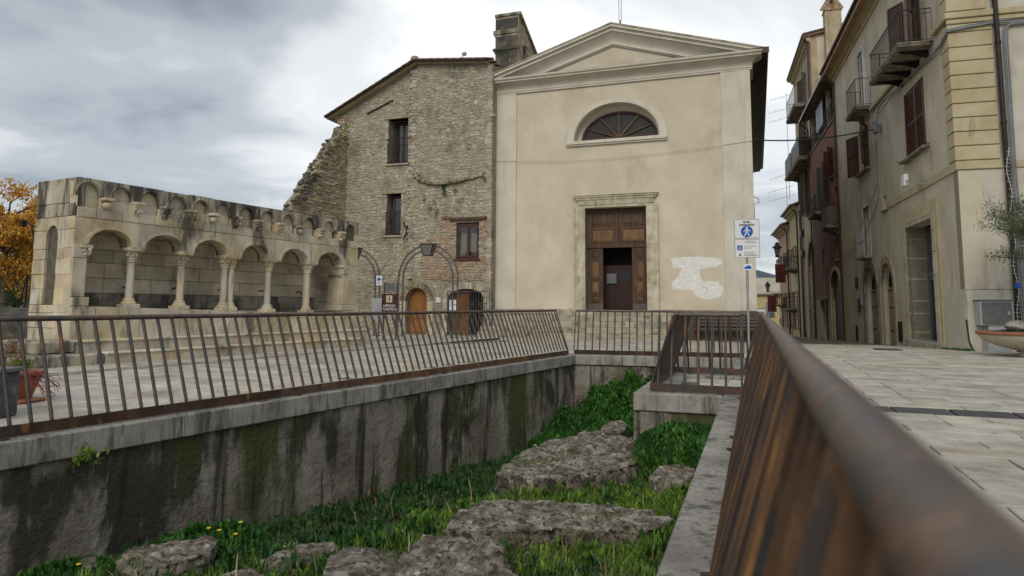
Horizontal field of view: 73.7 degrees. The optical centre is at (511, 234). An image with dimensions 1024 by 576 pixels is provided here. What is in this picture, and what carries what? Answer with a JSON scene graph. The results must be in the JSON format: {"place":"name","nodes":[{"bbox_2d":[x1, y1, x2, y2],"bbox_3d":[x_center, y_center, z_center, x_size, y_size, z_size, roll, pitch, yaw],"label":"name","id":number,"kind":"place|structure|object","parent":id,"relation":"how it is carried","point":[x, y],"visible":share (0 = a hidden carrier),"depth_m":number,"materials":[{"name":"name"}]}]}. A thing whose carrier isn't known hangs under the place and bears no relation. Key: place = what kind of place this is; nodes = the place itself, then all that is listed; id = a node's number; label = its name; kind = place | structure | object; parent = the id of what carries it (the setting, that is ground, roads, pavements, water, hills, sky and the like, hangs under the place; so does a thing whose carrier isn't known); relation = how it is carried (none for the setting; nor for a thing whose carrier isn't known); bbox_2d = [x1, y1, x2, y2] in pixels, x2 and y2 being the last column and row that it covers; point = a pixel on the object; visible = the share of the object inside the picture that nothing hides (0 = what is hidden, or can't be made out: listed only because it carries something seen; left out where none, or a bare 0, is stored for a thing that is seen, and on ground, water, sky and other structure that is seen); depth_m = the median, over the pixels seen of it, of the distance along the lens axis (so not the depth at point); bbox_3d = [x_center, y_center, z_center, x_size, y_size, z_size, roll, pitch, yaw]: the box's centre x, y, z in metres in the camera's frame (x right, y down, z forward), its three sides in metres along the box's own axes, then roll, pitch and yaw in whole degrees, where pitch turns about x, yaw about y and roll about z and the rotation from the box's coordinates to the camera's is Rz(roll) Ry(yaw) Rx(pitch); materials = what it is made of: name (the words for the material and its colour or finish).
{"place":"outdoors","nodes":[
{"label":"outdoors","id":0,"kind":"place"},
{"bbox_2d":[43,434,699,575],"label":"pit floor","id":1,"kind":"structure","parent":0,"point":[629,446],"depth_m":6.75,"materials":[{"name":"soil"}]},
{"bbox_2d":[17,553,118,575],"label":"ivy patch","id":2,"kind":"object","parent":1,"relation":"on","point":[51,568],"visible":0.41,"depth_m":5.08,"materials":[{"name":"green plant"}]},
{"bbox_2d":[83,556,98,574],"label":"stone block","id":3,"kind":"structure","parent":1,"relation":"on","point":[88,562],"depth_m":4.85,"materials":[{"name":"stone"}]},
{"bbox_2d":[111,535,217,575],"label":"stone block","id":4,"kind":"structure","parent":1,"relation":"on","point":[177,555],"depth_m":4.41,"materials":[{"name":"stone"}]},
{"bbox_2d":[149,516,273,551],"bbox_3d":[-2.639,2.580,5.664,0.952,0.397,1.416,-2,-6,19],"label":"ivy patch","id":5,"kind":"object","parent":1,"relation":"on","point":[231,527],"visible":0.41,"depth_m":5.84,"materials":[{"name":"green plant"}]},
{"bbox_2d":[218,567,264,575],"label":"stone block","id":6,"kind":"structure","parent":1,"relation":"on","point":[252,571],"depth_m":4.30,"materials":[{"name":"stone"}]},
{"bbox_2d":[259,541,339,575],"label":"stone block","id":7,"kind":"structure","parent":1,"relation":"on","point":[303,551],"depth_m":4.61,"materials":[{"name":"stone"}]},
{"bbox_2d":[3,428,706,575],"bbox_3d":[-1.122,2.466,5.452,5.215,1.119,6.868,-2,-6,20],"label":"grass","id":8,"kind":"structure","parent":1,"relation":"on","point":[675,494],"depth_m":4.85,"materials":[{"name":"green plant"}]},
{"bbox_2d":[323,546,398,575],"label":"stone block","id":9,"kind":"structure","parent":1,"relation":"on","point":[351,561],"depth_m":4.23,"materials":[{"name":"stone"}]},
{"bbox_2d":[81,426,691,575],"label":"dry grass stems","id":10,"kind":"object","parent":1,"relation":"on","point":[426,508],"visible":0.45,"depth_m":5.97,"materials":[{"name":"plant"}]},
{"bbox_2d":[185,433,682,575],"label":"pebbles","id":11,"kind":"object","parent":1,"relation":"on","point":[416,573],"visible":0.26,"depth_m":5.12,"materials":[{"name":"stone"}]},
{"bbox_2d":[391,534,518,575],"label":"stone block","id":12,"kind":"structure","parent":1,"relation":"on","point":[451,556],"depth_m":4.16,"materials":[{"name":"stone"}]},
{"bbox_2d":[441,499,673,550],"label":"stone block","id":13,"kind":"structure","parent":1,"relation":"on","point":[493,519],"depth_m":5.01,"materials":[{"name":"stone"}]},
{"bbox_2d":[495,434,640,496],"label":"stone block","id":14,"kind":"structure","parent":1,"relation":"on","point":[568,451],"depth_m":7.16,"materials":[{"name":"stone"}]},
{"bbox_2d":[526,367,651,448],"bbox_3d":[2.073,3.238,12.693,3.063,1.544,3.895,-3,-7,27],"label":"nettle thicket","id":15,"kind":"object","parent":1,"relation":"on","point":[612,402],"visible":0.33,"depth_m":12.39,"materials":[{"name":"green plant"}]},
{"bbox_2d":[561,411,633,437],"bbox_3d":[1.154,3.226,10.660,2.325,1.005,3.043,-2,-6,22],"label":"nettle patch","id":16,"kind":"object","parent":1,"relation":"on","point":[597,422],"visible":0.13,"depth_m":10.90,"materials":[{"name":"green plant"}]},
{"bbox_2d":[576,430,619,438],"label":"stone block","id":17,"kind":"structure","parent":1,"relation":"on","point":[585,433],"depth_m":9.03,"materials":[{"name":"stone"}]},
{"bbox_2d":[601,419,627,435],"bbox_3d":[1.443,2.917,9.495,0.396,0.584,1.197,-1,-6,12],"label":"stone block","id":18,"kind":"object","parent":1,"relation":"on","point":[620,426],"depth_m":9.27,"materials":[{"name":"stone"}]},
{"bbox_2d":[632,418,711,482],"bbox_3d":[1.789,2.343,7.459,0.955,0.566,1.070,-2,-6,19],"label":"nettle patch","id":19,"kind":"object","parent":1,"relation":"on","point":[675,429],"visible":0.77,"depth_m":7.47,"materials":[{"name":"green plant"}]},
{"bbox_2d":[649,464,694,495],"bbox_3d":[1.589,2.533,6.688,0.501,0.457,0.846,-1,-6,8],"label":"stone block","id":20,"kind":"object","parent":1,"relation":"on","point":[662,477],"depth_m":6.56,"materials":[{"name":"stone"}]},
{"bbox_2d":[9,270,774,303],"bbox_3d":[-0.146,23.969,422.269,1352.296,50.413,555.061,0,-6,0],"label":"distant hill","id":21,"kind":"structure","parent":0,"point":[760,274],"depth_m":621.43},
{"bbox_2d":[0,0,852,274],"label":"sky","id":22,"kind":"structure","parent":0,"point":[224,100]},
{"bbox_2d":[10,305,949,412],"bbox_3d":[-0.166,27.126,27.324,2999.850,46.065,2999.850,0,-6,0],"label":"ground","id":23,"kind":"structure","parent":0,"point":[802,340],"depth_m":28.70,"materials":[{"name":"grey stone"}]},
{"bbox_2d":[0,281,28,307],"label":"tree","id":24,"kind":"object","parent":23,"relation":"on","point":[12,302],"visible":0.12,"depth_m":33.18,"materials":[{"name":"green plant"}]},
{"bbox_2d":[0,221,29,301],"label":"tree","id":25,"kind":"object","parent":23,"relation":"on","point":[19,286],"visible":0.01,"depth_m":30.48,"materials":[{"name":"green plant"}]},
{"bbox_2d":[0,308,30,339],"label":"stone pedestal","id":26,"kind":"object","parent":23,"relation":"on","point":[12,327],"visible":0.39,"depth_m":18.77,"materials":[{"name":"grey stone"}]},
{"bbox_2d":[0,267,31,307],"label":"iron fence","id":27,"kind":"object","parent":23,"relation":"on","point":[25,286],"visible":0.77,"depth_m":20.89,"materials":[{"name":"black metal"}]},
{"bbox_2d":[0,178,37,307],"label":"tree","id":28,"kind":"object","parent":23,"relation":"on","point":[13,231],"visible":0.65,"depth_m":26.52,"materials":[{"name":"orange plant"}]},
{"bbox_2d":[0,353,576,575],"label":"retaining wall","id":29,"kind":"structure","parent":23,"relation":"on","point":[150,478],"depth_m":7.16,"materials":[{"name":"concrete"}]},
{"bbox_2d":[71,441,109,472],"bbox_3d":[-3.468,1.800,5.543,0.352,0.232,0.185,0,-6,0],"label":"wall plant","id":30,"kind":"object","parent":29,"relation":"attached to","point":[81,457],"depth_m":5.55,"materials":[{"name":"green plant"}]},
{"bbox_2d":[0,309,568,440],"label":"railing","id":31,"kind":"object","parent":29,"relation":"on","point":[8,431],"visible":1,"depth_m":7.33,"materials":[{"name":"metal"}]},
{"bbox_2d":[283,123,349,219],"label":"ruined wall","id":32,"kind":"structure","parent":23,"relation":"on","point":[319,190],"depth_m":29.59,"materials":[{"name":"stone"}]},
{"bbox_2d":[324,56,500,334],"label":"stone house","id":33,"kind":"structure","parent":23,"relation":"on","point":[421,155],"depth_m":29.18,"materials":[{"name":"stone"}]},
{"bbox_2d":[392,196,400,234],"bbox_3d":[-4.984,-0.833,29.982,0.570,1.760,0.090,-2,-6,20],"label":"window","id":34,"kind":"structure","parent":33,"relation":"in","point":[396,225],"depth_m":29.99,"materials":[{"name":"brown paint"}]},
{"bbox_2d":[394,123,408,163],"bbox_3d":[-4.824,-4.028,30.478,0.960,1.940,0.090,-2,-6,20],"label":"window","id":35,"kind":"structure","parent":33,"relation":"in","point":[401,130],"depth_m":30.51,"materials":[{"name":"glass"}]},
{"bbox_2d":[409,288,426,333],"bbox_3d":[-3.922,3.274,29.007,0.980,1.980,0.120,-2,-6,20],"label":"oak door","id":36,"kind":"structure","parent":33,"relation":"in","point":[418,299],"depth_m":29.02,"materials":[{"name":"brown wood"}]},
{"bbox_2d":[453,289,469,333],"bbox_3d":[-2.124,3.239,28.419,0.760,1.910,0.060,-2,-6,20],"label":"brown door","id":37,"kind":"structure","parent":33,"relation":"in","point":[462,295],"depth_m":28.38,"materials":[{"name":"brown wood"}]},
{"bbox_2d":[457,223,478,258],"bbox_3d":[-1.801,0.266,28.390,1.000,1.480,0.107,-2,-6,20],"label":"window","id":38,"kind":"structure","parent":33,"relation":"in","point":[465,237],"depth_m":28.38,"materials":[{"name":"brown paint"}]},
{"bbox_2d":[471,290,483,333],"bbox_3d":[-1.373,3.226,28.248,0.730,1.908,0.040,-2,-6,20],"label":"dark doorway","id":39,"kind":"structure","parent":33,"relation":"in","point":[478,300],"depth_m":28.28,"materials":[{"name":"black"}]},
{"bbox_2d":[477,0,768,341],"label":"church","id":40,"kind":"structure","parent":23,"relation":"on","point":[629,160],"depth_m":27.04,"materials":[{"name":"paint"}]},
{"bbox_2d":[493,11,537,69],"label":"bell gable","id":41,"kind":"structure","parent":40,"relation":"on","point":[514,43],"depth_m":31.48,"materials":[{"name":"stone"}]},
{"bbox_2d":[587,248,603,309],"bbox_3d":[3.338,1.762,27.293,0.630,2.460,0.100,-2,-6,20],"label":"door leaf","id":42,"kind":"structure","parent":40,"relation":"in","point":[595,255],"depth_m":27.26,"materials":[{"name":"brown wood"}]},
{"bbox_2d":[587,209,615,245],"bbox_3d":[3.614,-0.285,27.412,1.190,1.480,0.100,-2,-6,20],"label":"upper door leaf","id":43,"kind":"structure","parent":40,"relation":"in","point":[601,223],"depth_m":27.39,"materials":[{"name":"brown wood"}]},
{"bbox_2d":[603,265,632,309],"bbox_3d":[4.442,2.134,27.572,1.600,1.790,0.060,-2,-6,20],"label":"inner door","id":44,"kind":"structure","parent":40,"relation":"in","point":[619,295],"depth_m":27.59,"materials":[{"name":"brown wood"}]},
{"bbox_2d":[582,111,657,140],"bbox_3d":[4.356,-4.459,27.742,3.120,1.140,0.110,-2,-6,20],"label":"lunette window","id":45,"kind":"structure","parent":40,"relation":"in","point":[620,124],"depth_m":27.73,"materials":[{"name":"brown paint"}]},
{"bbox_2d":[621,271,630,280],"bbox_3d":[4.601,1.673,27.524,0.400,0.380,0.015,-2,-6,20],"label":"inner door window","id":46,"kind":"structure","parent":40,"relation":"in","point":[625,275],"depth_m":27.52,"materials":[{"name":"grey glass"}]},
{"bbox_2d":[618,207,646,244],"bbox_3d":[4.764,-0.321,27.004,1.190,1.480,0.100,-2,-6,20],"label":"upper door leaf","id":47,"kind":"structure","parent":40,"relation":"in","point":[631,221],"depth_m":26.97,"materials":[{"name":"brown wood"}]},
{"bbox_2d":[632,247,646,309],"bbox_3d":[5.019,1.709,26.696,0.620,2.460,0.100,-2,-6,20],"label":"door leaf","id":48,"kind":"structure","parent":40,"relation":"in","point":[639,254],"depth_m":26.68,"materials":[{"name":"brown wood"}]},
{"bbox_2d":[752,129,872,140],"bbox_3d":[11.666,-3.863,26.490,4.602,0.445,0.056,0,-6,5],"label":"overhead cable","id":49,"kind":"object","parent":40,"relation":"attached to","point":[814,138],"visible":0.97,"depth_m":26.45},
{"bbox_2d":[574,354,750,407],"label":"retaining wall","id":50,"kind":"structure","parent":23,"relation":"on","point":[593,369],"depth_m":14.49,"materials":[{"name":"concrete"}]},
{"bbox_2d":[573,310,744,357],"bbox_3d":[3.080,2.093,14.554,3.531,0.964,0.377,-1,-6,14],"label":"railing","id":51,"kind":"object","parent":50,"relation":"on","point":[636,352],"visible":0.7,"depth_m":14.61,"materials":[{"name":"metal"}]},
{"bbox_2d":[637,375,687,437],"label":"retaining wall","id":52,"kind":"structure","parent":23,"relation":"on","point":[649,420],"depth_m":8.16,"materials":[{"name":"concrete"}]},
{"bbox_2d":[649,312,748,394],"bbox_3d":[2.627,1.556,9.435,1.177,0.959,2.640,-2,-6,20],"label":"railing","id":53,"kind":"object","parent":52,"relation":"on","point":[668,354],"visible":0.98,"depth_m":8.54,"materials":[{"name":"metal"}]},
{"bbox_2d":[633,389,723,439],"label":"retaining wall","id":54,"kind":"structure","parent":23,"relation":"on","point":[700,408],"depth_m":8.07,"materials":[{"name":"concrete"}]},
{"bbox_2d":[656,394,740,575],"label":"retaining wall","id":55,"kind":"structure","parent":23,"relation":"on","point":[689,549],"depth_m":3.55,"materials":[{"name":"concrete"}]},
{"bbox_2d":[700,313,1023,575],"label":"railing","id":56,"kind":"object","parent":55,"relation":"on","point":[830,472],"visible":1,"depth_m":0.53,"materials":[{"name":"metal"}]},
{"bbox_2d":[674,372,745,380],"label":"retaining wall","id":57,"kind":"structure","parent":23,"relation":"on","point":[716,376],"depth_m":10.36,"materials":[{"name":"concrete"}]},
{"bbox_2d":[733,358,749,368],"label":"retaining wall","id":58,"kind":"structure","parent":23,"relation":"on","point":[737,364],"depth_m":12.62,"materials":[{"name":"concrete"}]},
{"bbox_2d":[744,311,764,368],"bbox_3d":[4.306,1.855,12.191,0.379,0.959,3.623,-2,-6,20],"label":"railing","id":59,"kind":"object","parent":58,"relation":"on","point":[753,340],"visible":0.66,"depth_m":10.57,"materials":[{"name":"metal"}]},
{"bbox_2d":[756,278,780,326],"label":"townhouse","id":60,"kind":"structure","parent":23,"relation":"on","point":[763,293],"depth_m":89.65,"materials":[{"name":"paint"}]},
{"bbox_2d":[771,221,792,335],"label":"townhouse","id":61,"kind":"structure","parent":23,"relation":"on","point":[780,232],"depth_m":61.64,"materials":[{"name":"brown paint"}]},
{"bbox_2d":[766,302,774,317],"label":"hanging cloth","id":62,"kind":"object","parent":61,"relation":"hanging from","point":[770,314],"visible":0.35,"depth_m":65.13,"materials":[{"name":"fabric"}]},
{"bbox_2d":[767,296,776,311],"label":"hanging cloth","id":63,"kind":"object","parent":61,"relation":"hanging from","point":[772,306],"visible":1,"depth_m":63.30,"materials":[{"name":"red fabric"}]},
{"bbox_2d":[768,94,790,195],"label":"television aerial","id":64,"kind":"object","parent":61,"relation":"on","point":[787,131],"visible":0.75,"depth_m":61.77,"materials":[{"name":"metal"}]},
{"bbox_2d":[780,202,802,336],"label":"townhouse","id":65,"kind":"structure","parent":23,"relation":"on","point":[790,214],"depth_m":54.90,"materials":[{"name":"brown paint"}]},
{"bbox_2d":[775,264,785,282],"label":"hanging cloth","id":66,"kind":"object","parent":65,"relation":"hanging from","point":[780,273],"visible":1,"depth_m":55.44,"materials":[{"name":"red fabric"}]},
{"bbox_2d":[784,0,843,337],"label":"townhouse","id":67,"kind":"structure","parent":23,"relation":"on","point":[811,53],"depth_m":47.58,"materials":[{"name":"paint"}]},
{"bbox_2d":[772,242,797,264],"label":"street lantern","id":68,"kind":"object","parent":67,"relation":"attached to","point":[776,246],"visible":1,"depth_m":51.64,"materials":[{"name":"metal"}]},
{"bbox_2d":[814,268,816,333],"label":"deep doorway","id":69,"kind":"structure","parent":67,"relation":"in","point":[814,268],"depth_m":47.73,"materials":[{"name":"brown wood"}]},
{"bbox_2d":[798,75,845,340],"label":"townhouse","id":70,"kind":"structure","parent":23,"relation":"on","point":[823,213],"depth_m":38.86,"materials":[{"name":"red paint"}]},
{"bbox_2d":[834,274,841,340],"bbox_3d":[17.446,4.355,36.208,0.090,4.850,2.860,-1,-6,16],"label":"blue door","id":71,"kind":"structure","parent":70,"relation":"in","point":[837,285],"depth_m":36.77,"materials":[{"name":"wood"}]},
{"bbox_2d":[819,0,1023,351],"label":"townhouse","id":72,"kind":"structure","parent":23,"relation":"on","point":[930,93],"depth_m":20.94,"materials":[{"name":"paint"}]},
{"bbox_2d":[859,54,863,104],"bbox_3d":[15.092,-6.510,29.182,0.070,2.730,1.440,-1,-6,16],"label":"balcony door","id":73,"kind":"structure","parent":72,"relation":"in","point":[861,72],"depth_m":29.80,"materials":[{"name":"white paint"}]},
{"bbox_2d":[861,45,867,104],"bbox_3d":[14.762,-6.586,28.481,0.220,2.730,0.060,-1,-6,16],"label":"door leaf","id":74,"kind":"structure","parent":72,"relation":"in","point":[862,46],"depth_m":28.48,"materials":[{"name":"white paint"}]},
{"bbox_2d":[863,131,869,167],"bbox_3d":[15.252,-3.597,29.193,0.070,1.740,1.800,-1,-6,16],"label":"window","id":75,"kind":"structure","parent":72,"relation":"in","point":[867,131],"depth_m":29.78,"materials":[{"name":"brown paint"}]},
{"bbox_2d":[871,289,877,343],"bbox_3d":[15.265,3.646,28.366,0.098,2.800,2.180,-1,-6,16],"label":"plank door","id":76,"kind":"structure","parent":72,"relation":"in","point":[873,292],"depth_m":28.97,"materials":[{"name":"brown wood"}]},
{"bbox_2d":[888,287,895,344],"bbox_3d":[14.499,3.364,25.713,0.098,2.800,1.930,-1,-6,16],"label":"plank door","id":77,"kind":"structure","parent":72,"relation":"in","point":[890,289],"depth_m":26.27,"materials":[{"name":"brown wood"}]},
{"bbox_2d":[903,96,908,155],"bbox_3d":[13.300,-3.604,22.956,0.130,2.170,0.080,-1,-6,16],"label":"window frame","id":78,"kind":"structure","parent":72,"relation":"in","point":[905,118],"depth_m":22.95,"materials":[{"name":"brown paint"}]},
{"bbox_2d":[911,0,920,40],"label":"balcony door","id":79,"kind":"structure","parent":72,"relation":"in","point":[914,0],"depth_m":22.54,"materials":[{"name":"brown paint"}]},
{"bbox_2d":[921,77,926,142],"bbox_3d":[12.745,-3.808,21.035,0.130,2.170,0.080,-1,-6,16],"label":"window frame","id":80,"kind":"structure","parent":72,"relation":"in","point":[921,77],"depth_m":21.03,"materials":[{"name":"brown paint"}]},
{"bbox_2d":[1004,147,1021,320],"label":"string lights","id":81,"kind":"object","parent":72,"relation":"attached to","point":[1017,285],"visible":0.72,"depth_m":17.62},
{"bbox_2d":[0,333,1023,527],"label":"piazza pavement","id":82,"kind":"structure","parent":0,"point":[974,436],"depth_m":9.64,"materials":[{"name":"stone"}]},
{"bbox_2d":[0,366,22,417],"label":"planter box","id":83,"kind":"object","parent":82,"relation":"on","point":[13,374],"visible":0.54,"depth_m":6.55,"materials":[{"name":"grey plastic"}]},
{"bbox_2d":[0,326,28,365],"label":"heather","id":84,"kind":"object","parent":83,"relation":"in","point":[10,354],"visible":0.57,"depth_m":7.54,"materials":[{"name":"plant"}]},
{"bbox_2d":[17,369,45,404],"bbox_3d":[-5.633,1.667,7.514,0.830,0.340,0.400,0,-6,8],"label":"flower trough","id":85,"kind":"object","parent":82,"relation":"on","point":[21,396],"visible":0.35,"depth_m":7.48,"materials":[{"name":"ceramic"}]},
{"bbox_2d":[5,359,39,368],"bbox_3d":[-5.646,1.411,7.439,0.944,0.142,0.460,0,-6,0],"label":"moss plant","id":86,"kind":"object","parent":85,"relation":"on","point":[20,362],"visible":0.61,"depth_m":7.46,"materials":[{"name":"green plant"}]},
{"bbox_2d":[28,371,60,400],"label":"trailing stems","id":87,"kind":"object","parent":85,"relation":"on","point":[40,380],"visible":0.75,"depth_m":7.48,"materials":[{"name":"red plant"}]},
{"bbox_2d":[0,177,366,368],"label":"fountain","id":88,"kind":"object","parent":82,"relation":"on","point":[101,247],"visible":0.94,"depth_m":14.68,"materials":[{"name":"stone"}]},
{"bbox_2d":[20,220,34,241],"bbox_3d":[-9.383,-0.068,13.202,0.317,0.437,0.120,-1,-6,15],"label":"wall lamp","id":89,"kind":"object","parent":88,"relation":"attached to","point":[23,223],"visible":1,"depth_m":13.21,"materials":[{"name":"metal"}]},
{"bbox_2d":[48,338,507,375],"bbox_3d":[-4.391,2.716,15.331,0.390,0.126,17.592,-3,-7,28],"label":"kerb band","id":90,"kind":"object","parent":82,"relation":"on","point":[186,363],"visible":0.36,"depth_m":13.47,"materials":[{"name":"stone"}]},
{"bbox_2d":[358,247,380,335],"bbox_3d":[-6.401,2.280,27.460,2.600,3.525,0.393,-2,-6,20],"label":"arch frame","id":91,"kind":"object","parent":82,"relation":"on","point":[360,250],"visible":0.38,"depth_m":27.19,"materials":[{"name":"grey paint"}]},
{"bbox_2d":[376,276,381,284],"bbox_3d":[-4.516,1.558,23.192,0.220,0.320,0.016,-2,-6,20],"label":"paper poster","id":92,"kind":"object","parent":91,"relation":"attached to","point":[378,280],"visible":1,"depth_m":23.19,"materials":[{"name":"white paper"}]},
{"bbox_2d":[382,282,397,339],"bbox_3d":[-4.117,2.568,22.968,0.580,1.939,0.101,-1,-6,12],"label":"information sign","id":93,"kind":"object","parent":82,"relation":"on","point":[390,302],"visible":1,"depth_m":22.97,"materials":[{"name":"brown paint"}]},
{"bbox_2d":[371,298,381,319],"bbox_3d":[-4.565,2.510,22.991,0.400,0.730,0.040,-2,-6,20],"label":"notice board","id":94,"kind":"object","parent":93,"relation":"attached to","point":[376,304],"visible":0.88,"depth_m":22.98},
{"bbox_2d":[397,243,459,337],"bbox_3d":[-3.264,2.148,26.350,2.700,3.595,0.393,-2,-6,20],"label":"arch frame","id":95,"kind":"object","parent":82,"relation":"on","point":[427,249],"visible":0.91,"depth_m":26.39,"materials":[{"name":"grey paint"}]},
{"bbox_2d":[446,291,492,334],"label":"iron gate","id":96,"kind":"structure","parent":82,"relation":"on","point":[468,303],"depth_m":27.52,"materials":[{"name":"black metal"}]},
{"bbox_2d":[449,300,455,309],"bbox_3d":[-2.412,2.864,27.789,0.300,0.420,0.019,-2,-6,20],"label":"paper notice","id":97,"kind":"object","parent":96,"relation":"attached to","point":[450,304],"visible":0.84,"depth_m":27.79,"materials":[{"name":"white paper"}]},
{"bbox_2d":[694,317,756,336],"bbox_3d":[7.632,3.367,24.415,2.150,0.886,0.535,-2,-6,20],"label":"bench","id":98,"kind":"object","parent":82,"relation":"on","point":[752,325],"visible":0.5,"depth_m":24.50,"materials":[{"name":"brown wood"}]},
{"bbox_2d":[734,219,759,348],"bbox_3d":[5.889,1.262,17.018,0.608,3.324,0.093,-1,-6,11],"label":"sign post","id":99,"kind":"object","parent":82,"relation":"on","point":[746,247],"visible":1,"depth_m":17.09,"materials":[{"name":"metal"}]},
{"bbox_2d":[902,345,971,350],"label":"wall foot weeds","id":100,"kind":"object","parent":82,"relation":"on","point":[959,349],"depth_m":18.53,"materials":[{"name":"green plant"}]},
{"bbox_2d":[965,300,1014,351],"bbox_3d":[12.339,2.389,17.591,1.000,1.420,0.463,-1,-6,16],"label":"electrical cabinet","id":101,"kind":"object","parent":82,"relation":"on","point":[994,314],"visible":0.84,"depth_m":17.43,"materials":[{"name":"metal"}]},
{"bbox_2d":[975,329,1023,356],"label":"stone bowl planter","id":102,"kind":"object","parent":82,"relation":"on","point":[1010,339],"visible":0.93,"depth_m":15.36,"materials":[{"name":"stone"}]},
{"bbox_2d":[976,193,1023,264],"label":"olive tree","id":103,"kind":"object","parent":102,"relation":"on","point":[1017,226],"visible":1,"depth_m":16.25,"materials":[{"name":"green plant"}]},
{"bbox_2d":[1004,320,1023,330],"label":"stone","id":104,"kind":"object","parent":102,"relation":"in","point":[1018,325],"visible":0.94,"depth_m":15.31,"materials":[{"name":"stone"}]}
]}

